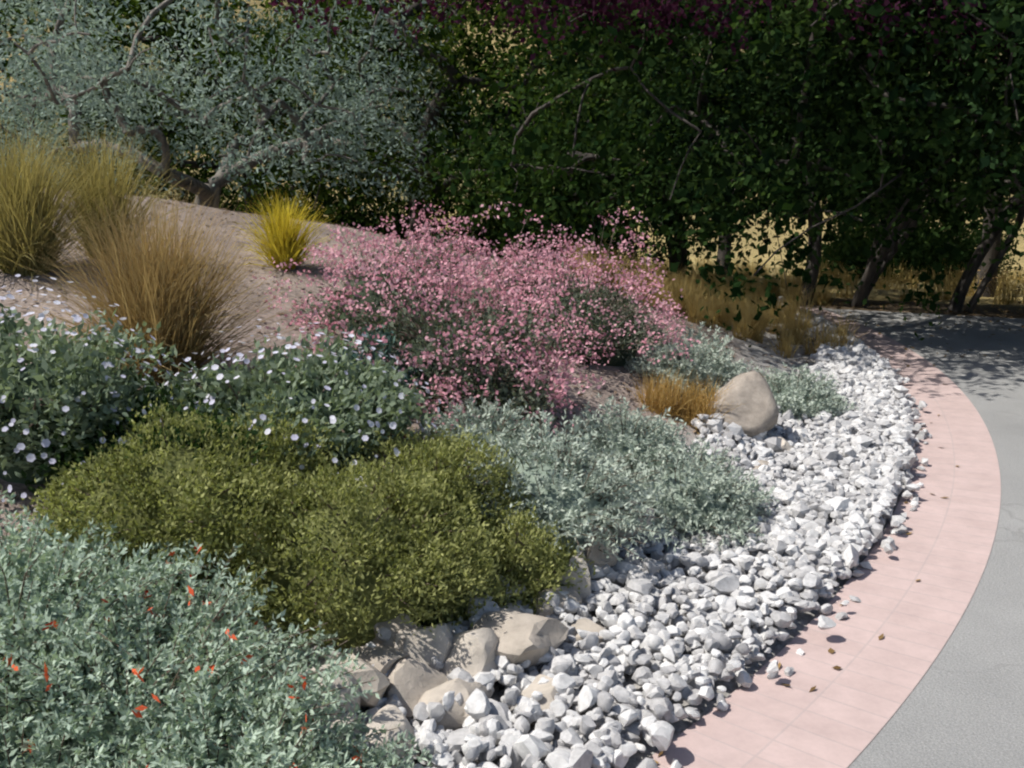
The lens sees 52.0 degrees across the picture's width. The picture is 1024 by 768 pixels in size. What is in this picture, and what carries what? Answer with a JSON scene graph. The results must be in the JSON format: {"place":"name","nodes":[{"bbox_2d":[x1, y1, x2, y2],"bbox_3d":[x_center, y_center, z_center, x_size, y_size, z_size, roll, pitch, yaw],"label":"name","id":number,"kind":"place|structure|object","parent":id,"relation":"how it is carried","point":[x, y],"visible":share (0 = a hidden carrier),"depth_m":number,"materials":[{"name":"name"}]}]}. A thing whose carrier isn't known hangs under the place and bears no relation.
{"place":"outdoors","nodes":[
{"label":"outdoors","id":0,"kind":"place"},
{"bbox_2d":[0,0,1023,767],"bbox_3d":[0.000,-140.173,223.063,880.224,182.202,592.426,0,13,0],"label":"ground soil","id":1,"kind":"structure","parent":0,"point":[608,388],"depth_m":6.19,"materials":[{"name":"brown soil"}]},
{"bbox_2d":[0,111,142,193],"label":"understory bush","id":2,"kind":"object","parent":1,"relation":"on","point":[4,132],"depth_m":14.19,"materials":[{"name":"green plant"}]},
{"bbox_2d":[0,111,158,295],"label":"ornamental grass","id":3,"kind":"object","parent":1,"relation":"on","point":[25,201],"depth_m":5.51,"materials":[{"name":"green plant"}]},
{"bbox_2d":[0,274,187,511],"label":"flowering shrub","id":4,"kind":"object","parent":1,"relation":"on","point":[46,392],"visible":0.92,"depth_m":3.56,"materials":[{"name":"green plant"}]},
{"bbox_2d":[17,120,196,258],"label":"ornamental grass","id":5,"kind":"object","parent":1,"relation":"on","point":[98,176],"depth_m":5.95,"materials":[{"name":"green plant"}]},
{"bbox_2d":[0,488,224,740],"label":"shrub","id":6,"kind":"object","parent":1,"relation":"on","point":[47,577],"visible":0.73,"depth_m":2.77,"materials":[{"name":"green plant"}]},
{"bbox_2d":[0,591,243,767],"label":"shrub","id":7,"kind":"object","parent":1,"relation":"on","point":[41,753],"visible":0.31,"depth_m":2.39,"materials":[{"name":"green plant"}]},
{"bbox_2d":[20,366,283,515],"bbox_3d":[-1.203,0.282,3.663,0.943,0.652,0.765,0,13,0],"label":"dark green shrub","id":8,"kind":"object","parent":1,"relation":"on","point":[114,428],"visible":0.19,"depth_m":3.54,"materials":[{"name":"green plant"}]},
{"bbox_2d":[0,0,314,189],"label":"oak tree","id":9,"kind":"object","parent":1,"relation":"on","point":[171,131],"visible":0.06,"depth_m":17.11,"materials":[{"name":"green plant"}]},
{"bbox_2d":[2,171,327,383],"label":"ornamental grass","id":10,"kind":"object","parent":1,"relation":"on","point":[152,289],"depth_m":4.38,"materials":[{"name":"beige plant"}]},
{"bbox_2d":[15,384,319,588],"bbox_3d":[-1.103,0.420,3.497,0.927,0.854,0.891,0,13,0],"label":"shrub","id":11,"kind":"object","parent":1,"relation":"on","point":[176,499],"visible":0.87,"depth_m":3.27,"materials":[{"name":"green plant"}]},
{"bbox_2d":[0,541,384,767],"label":"shrub","id":12,"kind":"object","parent":1,"relation":"on","point":[204,628],"visible":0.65,"depth_m":2.59,"materials":[{"name":"green plant"}]},
{"bbox_2d":[0,0,472,213],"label":"oak tree","id":13,"kind":"object","parent":1,"relation":"on","point":[149,40],"visible":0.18,"depth_m":14.67,"materials":[{"name":"green plant"}]},
{"bbox_2d":[0,0,474,225],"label":"olive tree","id":14,"kind":"object","parent":1,"relation":"on","point":[65,89],"visible":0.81,"depth_m":10.27,"materials":[{"name":"green plant"}]},
{"bbox_2d":[153,149,327,216],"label":"understory bush","id":15,"kind":"object","parent":1,"relation":"on","point":[227,204],"visible":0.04,"depth_m":18.28,"materials":[{"name":"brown plant"}]},
{"bbox_2d":[62,646,432,767],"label":"shrub","id":16,"kind":"object","parent":1,"relation":"on","point":[287,753],"visible":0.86,"depth_m":2.47,"materials":[{"name":"green plant"}]},
{"bbox_2d":[212,389,347,532],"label":"shrub","id":17,"kind":"object","parent":1,"relation":"on","point":[276,451],"visible":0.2,"depth_m":3.67,"materials":[{"name":"green plant"}]},
{"bbox_2d":[224,185,345,270],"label":"ornamental grass","id":18,"kind":"object","parent":1,"relation":"on","point":[285,245],"depth_m":6.43,"materials":[{"name":"plant"}]},
{"bbox_2d":[137,313,446,492],"bbox_3d":[-0.854,0.134,4.123,1.252,0.782,1.221,0,13,0],"label":"flowering shrub","id":19,"kind":"object","parent":1,"relation":"on","point":[348,404],"visible":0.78,"depth_m":3.95,"materials":[{"name":"green plant"}]},
{"bbox_2d":[283,664,360,734],"bbox_3d":[-0.561,0.904,2.907,0.239,0.246,0.273,11,17,40],"label":"bank rock","id":20,"kind":"object","parent":1,"relation":"on","point":[337,682],"visible":0.09,"depth_m":2.86,"materials":[{"name":"beige stone"}]},
{"bbox_2d":[307,710,364,760],"bbox_3d":[-0.488,0.966,2.817,0.226,0.147,0.227,0,13,0],"label":"bank rock","id":21,"kind":"object","parent":1,"relation":"on","point":[351,718],"visible":0.14,"depth_m":2.81,"materials":[{"name":"beige stone"}]},
{"bbox_2d":[328,652,389,709],"bbox_3d":[-0.471,0.866,3.031,0.250,0.181,0.230,0,13,0],"label":"bank rock","id":22,"kind":"object","parent":1,"relation":"on","point":[380,683],"visible":0.33,"depth_m":2.95,"materials":[{"name":"beige stone"}]},
{"bbox_2d":[267,173,460,246],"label":"understory bush","id":23,"kind":"object","parent":1,"relation":"on","point":[368,216],"visible":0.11,"depth_m":16.32,"materials":[{"name":"green plant"}]},
{"bbox_2d":[216,452,513,658],"bbox_3d":[-0.556,0.598,3.501,1.125,0.799,1.024,0,13,0],"label":"shrub","id":24,"kind":"object","parent":1,"relation":"on","point":[349,561],"visible":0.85,"depth_m":3.26,"materials":[{"name":"green plant"}]},
{"bbox_2d":[326,646,408,674],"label":"bank rock","id":25,"kind":"object","parent":1,"relation":"on","point":[383,659],"visible":0.36,"depth_m":3.12,"materials":[{"name":"beige stone"}]},
{"bbox_2d":[312,324,431,403],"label":"blue green shrub","id":26,"kind":"object","parent":1,"relation":"on","point":[387,336],"visible":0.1,"depth_m":4.70,"materials":[{"name":"green plant"}]},
{"bbox_2d":[253,200,495,347],"bbox_3d":[-0.716,-0.539,5.711,1.375,0.927,1.396,0,13,0],"label":"buckwheat shrub","id":27,"kind":"object","parent":1,"relation":"on","point":[373,294],"visible":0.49,"depth_m":5.53,"materials":[{"name":"pink plant"}]},
{"bbox_2d":[371,417,406,456],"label":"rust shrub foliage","id":28,"kind":"object","parent":1,"relation":"on","point":[390,437],"visible":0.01,"depth_m":4.26,"materials":[{"name":"green plant"}]},
{"bbox_2d":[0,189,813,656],"bbox_3d":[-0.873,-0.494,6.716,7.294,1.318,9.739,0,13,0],"label":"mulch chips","id":29,"kind":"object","parent":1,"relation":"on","point":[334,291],"visible":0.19,"depth_m":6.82,"materials":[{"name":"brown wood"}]},
{"bbox_2d":[384,658,447,716],"bbox_3d":[-0.281,0.896,3.101,0.205,0.161,0.231,0,13,0],"label":"bank rock","id":30,"kind":"object","parent":1,"relation":"on","point":[412,681],"visible":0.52,"depth_m":3.06,"materials":[{"name":"beige stone"}]},
{"bbox_2d":[335,214,505,299],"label":"buckwheat shrub","id":31,"kind":"object","parent":1,"relation":"on","point":[453,249],"visible":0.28,"depth_m":6.40,"materials":[{"name":"pink plant"}]},
{"bbox_2d":[265,201,605,417],"bbox_3d":[-0.353,-0.293,5.099,1.659,1.174,1.659,0,13,0],"label":"buckwheat shrub","id":32,"kind":"object","parent":1,"relation":"on","point":[426,341],"visible":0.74,"depth_m":4.87,"materials":[{"name":"pink plant"}]},
{"bbox_2d":[348,424,544,567],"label":"shrub","id":33,"kind":"object","parent":1,"relation":"on","point":[415,453],"visible":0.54,"depth_m":3.79,"materials":[{"name":"green plant"}]},
{"bbox_2d":[418,678,491,729],"bbox_3d":[-0.166,0.931,3.041,0.216,0.143,0.187,0,13,0],"label":"bank rock","id":34,"kind":"object","parent":1,"relation":"on","point":[456,715],"visible":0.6,"depth_m":2.99,"materials":[{"name":"beige stone"}]},
{"bbox_2d":[176,0,751,263],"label":"oak tree","id":35,"kind":"object","parent":1,"relation":"on","point":[457,79],"visible":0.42,"depth_m":11.96,"materials":[{"name":"green plant"}]},
{"bbox_2d":[442,628,498,676],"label":"bank rock","id":36,"kind":"object","parent":1,"relation":"on","point":[472,653],"visible":0.51,"depth_m":3.20,"materials":[{"name":"beige stone"}]},
{"bbox_2d":[417,538,532,629],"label":"shrub","id":37,"kind":"object","parent":1,"relation":"on","point":[461,608],"visible":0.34,"depth_m":3.43,"materials":[{"name":"green plant"}]},
{"bbox_2d":[418,396,541,478],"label":"silver sage shrub","id":38,"kind":"object","parent":1,"relation":"on","point":[507,424],"visible":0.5,"depth_m":4.40,"materials":[{"name":"green plant"}]},
{"bbox_2d":[398,296,590,433],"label":"buckwheat shrub","id":39,"kind":"object","parent":1,"relation":"on","point":[531,400],"visible":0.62,"depth_m":4.67,"materials":[{"name":"pink plant"}]},
{"bbox_2d":[498,603,519,611],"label":"bank rock","id":40,"kind":"object","parent":1,"relation":"on","point":[511,607],"visible":0.08,"depth_m":3.49,"materials":[{"name":"grey stone"}]},
{"bbox_2d":[473,610,568,675],"bbox_3d":[0.010,0.836,3.349,0.294,0.209,0.254,9,16,33],"label":"bank rock","id":41,"kind":"object","parent":1,"relation":"on","point":[523,637],"visible":0.73,"depth_m":3.28,"materials":[{"name":"beige stone"}]},
{"bbox_2d":[433,187,623,270],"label":"understory bush","id":42,"kind":"object","parent":1,"relation":"on","point":[496,228],"visible":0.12,"depth_m":15.41,"materials":[{"name":"green plant"}]},
{"bbox_2d":[463,502,595,614],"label":"shrub","id":43,"kind":"object","parent":1,"relation":"on","point":[534,569],"visible":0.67,"depth_m":3.63,"materials":[{"name":"green plant"}]},
{"bbox_2d":[465,224,599,318],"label":"buckwheat shrub","id":44,"kind":"object","parent":1,"relation":"on","point":[524,262],"visible":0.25,"depth_m":6.71,"materials":[{"name":"pink plant"}]},
{"bbox_2d":[520,674,559,709],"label":"bank rock","id":45,"kind":"object","parent":1,"relation":"on","point":[548,690],"visible":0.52,"depth_m":3.07,"materials":[{"name":"beige stone"}]},
{"bbox_2d":[433,181,651,266],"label":"understory bush","id":46,"kind":"object","parent":1,"relation":"on","point":[490,212],"visible":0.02,"depth_m":23.37,"materials":[{"name":"green plant"}]},
{"bbox_2d":[451,408,684,564],"bbox_3d":[0.159,0.485,4.107,0.948,0.721,0.931,0,13,0],"label":"silver sage shrub","id":47,"kind":"object","parent":1,"relation":"on","point":[565,491],"visible":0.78,"depth_m":3.93,"materials":[{"name":"green plant"}]},
{"bbox_2d":[555,547,591,601],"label":"bank rock","id":48,"kind":"object","parent":1,"relation":"on","point":[586,591],"visible":0.44,"depth_m":3.73,"materials":[{"name":"beige stone"}]},
{"bbox_2d":[456,207,700,368],"bbox_3d":[0.314,-0.483,6.200,1.545,1.120,1.583,0,13,0],"label":"buckwheat shrub","id":49,"kind":"object","parent":1,"relation":"on","point":[608,328],"visible":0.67,"depth_m":6.03,"materials":[{"name":"pink plant"}]},
{"bbox_2d":[365,0,799,269],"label":"oak tree","id":50,"kind":"object","parent":1,"relation":"on","point":[466,120],"visible":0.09,"depth_m":16.33,"materials":[{"name":"green plant"}]},
{"bbox_2d":[566,618,605,642],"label":"bank rock","id":51,"kind":"object","parent":1,"relation":"on","point":[586,624],"visible":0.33,"depth_m":3.49,"materials":[{"name":"beige stone"}]},
{"bbox_2d":[582,527,617,567],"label":"bank rock","id":52,"kind":"object","parent":1,"relation":"on","point":[592,552],"visible":0.39,"depth_m":3.88,"materials":[{"name":"grey stone"}]},
{"bbox_2d":[356,531,860,767],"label":"cobbles","id":53,"kind":"object","parent":1,"relation":"on","point":[737,606],"visible":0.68,"depth_m":3.26,"materials":[{"name":"white stone"}]},
{"bbox_2d":[364,704,415,763],"bbox_3d":[-0.330,0.965,2.863,0.149,0.127,0.221,-2,13,-11],"label":"bank rock","id":54,"kind":"object","parent":53,"relation":"on","point":[389,716],"visible":0.56,"depth_m":2.83,"materials":[{"name":"beige stone"}]},
{"bbox_2d":[371,614,417,650],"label":"bank rock","id":55,"kind":"object","parent":53,"relation":"on","point":[395,625],"visible":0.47,"depth_m":3.25,"materials":[{"name":"beige stone"}]},
{"bbox_2d":[394,623,452,664],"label":"bank rock","id":56,"kind":"object","parent":53,"relation":"on","point":[423,646],"visible":0.68,"depth_m":3.22,"materials":[{"name":"beige stone"}]},
{"bbox_2d":[532,586,582,616],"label":"bank rock","id":57,"kind":"object","parent":53,"relation":"on","point":[572,594],"visible":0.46,"depth_m":3.62,"materials":[{"name":"grey stone"}]},
{"bbox_2d":[600,495,654,540],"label":"bank rock","id":58,"kind":"object","parent":1,"relation":"on","point":[627,535],"visible":0.12,"depth_m":4.12,"materials":[{"name":"grey stone"}]},
{"bbox_2d":[562,393,700,479],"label":"silver sage shrub","id":59,"kind":"object","parent":1,"relation":"on","point":[626,436],"visible":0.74,"depth_m":4.69,"materials":[{"name":"green plant"}]},
{"bbox_2d":[245,0,1021,102],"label":"purple plum tree","id":60,"kind":"object","parent":1,"relation":"on","point":[664,9],"visible":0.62,"depth_m":7.74,"materials":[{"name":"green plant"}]},
{"bbox_2d":[429,0,889,296],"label":"oak tree","id":61,"kind":"object","parent":1,"relation":"on","point":[583,227],"visible":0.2,"depth_m":11.19,"materials":[{"name":"green plant"}]},
{"bbox_2d":[625,364,704,421],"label":"ornamental grass","id":62,"kind":"object","parent":1,"relation":"on","point":[660,400],"depth_m":5.59,"materials":[{"name":"brown plant"}]},
{"bbox_2d":[624,321,753,399],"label":"silver sage shrub","id":63,"kind":"object","parent":1,"relation":"on","point":[705,363],"visible":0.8,"depth_m":5.99,"materials":[{"name":"green plant"}]},
{"bbox_2d":[645,373,741,434],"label":"ornamental grass","id":64,"kind":"object","parent":1,"relation":"on","point":[702,402],"depth_m":5.59,"materials":[{"name":"brown plant"}]},
{"bbox_2d":[626,437,778,552],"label":"silver sage shrub","id":65,"kind":"object","parent":1,"relation":"on","point":[694,497],"visible":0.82,"depth_m":4.34,"materials":[{"name":"green plant"}]},
{"bbox_2d":[390,0,1023,347],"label":"oak tree","id":66,"kind":"object","parent":1,"relation":"on","point":[512,166],"visible":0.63,"depth_m":8.20,"materials":[{"name":"green plant"}]},
{"bbox_2d":[517,0,902,276],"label":"oak tree","id":67,"kind":"object","parent":1,"relation":"on","point":[721,254],"depth_m":20.92,"materials":[{"name":"green plant"}]},
{"bbox_2d":[706,371,778,436],"bbox_3d":[1.234,0.126,5.692,0.377,0.414,0.446,0,13,0],"label":"boulder","id":68,"kind":"object","parent":1,"relation":"on","point":[755,412],"visible":0.69,"depth_m":5.54,"materials":[{"name":"stone"}]},
{"bbox_2d":[469,245,1023,304],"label":"dry grass","id":69,"kind":"structure","parent":1,"relation":"on","point":[1000,285],"depth_m":16.22,"materials":[{"name":"beige plant"}]},
{"bbox_2d":[748,460,768,469],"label":"bank rock","id":70,"kind":"object","parent":1,"relation":"on","point":[761,462],"visible":0.25,"depth_m":5.18,"materials":[{"name":"beige stone"}]},
{"bbox_2d":[606,296,931,577],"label":"cobbles","id":71,"kind":"object","parent":1,"relation":"on","point":[836,482],"visible":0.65,"depth_m":5.18,"materials":[{"name":"white stone"}]},
{"bbox_2d":[774,437,792,452],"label":"bank rock","id":72,"kind":"object","parent":1,"relation":"on","point":[785,445],"visible":0.25,"depth_m":5.46,"materials":[{"name":"beige stone"}]},
{"bbox_2d":[551,0,1023,307],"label":"oak tree","id":73,"kind":"object","parent":1,"relation":"on","point":[801,104],"visible":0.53,"depth_m":8.73,"materials":[{"name":"green plant"}]},
{"bbox_2d":[739,361,857,426],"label":"silver sage shrub","id":74,"kind":"object","parent":1,"relation":"on","point":[799,398],"visible":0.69,"depth_m":6.21,"materials":[{"name":"green plant"}]},
{"bbox_2d":[684,0,1023,340],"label":"oak tree","id":75,"kind":"object","parent":1,"relation":"on","point":[972,266],"visible":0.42,"depth_m":8.47,"materials":[{"name":"green plant"}]},
{"bbox_2d":[707,2,1023,296],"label":"oak tree","id":76,"kind":"object","parent":1,"relation":"on","point":[992,253],"visible":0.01,"depth_m":15.28,"materials":[{"name":"green plant"}]},
{"bbox_2d":[722,0,1023,291],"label":"oak tree","id":77,"kind":"object","parent":1,"relation":"on","point":[907,149],"visible":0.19,"depth_m":8.62,"materials":[{"name":"green plant"}]},
{"bbox_2d":[800,199,1023,284],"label":"dry grass","id":78,"kind":"structure","parent":1,"relation":"on","point":[964,245],"depth_m":22.80,"materials":[{"name":"yellow plant"}]},
{"bbox_2d":[545,243,867,357],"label":"dry grass","id":79,"kind":"structure","parent":0,"point":[693,302],"depth_m":8.70,"materials":[{"name":"brown plant"}]},
{"bbox_2d":[635,307,1000,767],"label":"paved path border","id":80,"kind":"object","parent":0,"point":[840,717],"depth_m":3.68,"materials":[{"name":"pink concrete"}]},
{"bbox_2d":[822,308,1023,767],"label":"driveway","id":81,"kind":"structure","parent":0,"point":[962,706],"depth_m":3.71,"materials":[{"name":"concrete"}]},
{"bbox_2d":[644,268,1023,762],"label":"dry leaf litter","id":82,"kind":"object","parent":81,"relation":"on","point":[831,650],"visible":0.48,"depth_m":10.77,"materials":[{"name":"brown plant"}]}
]}

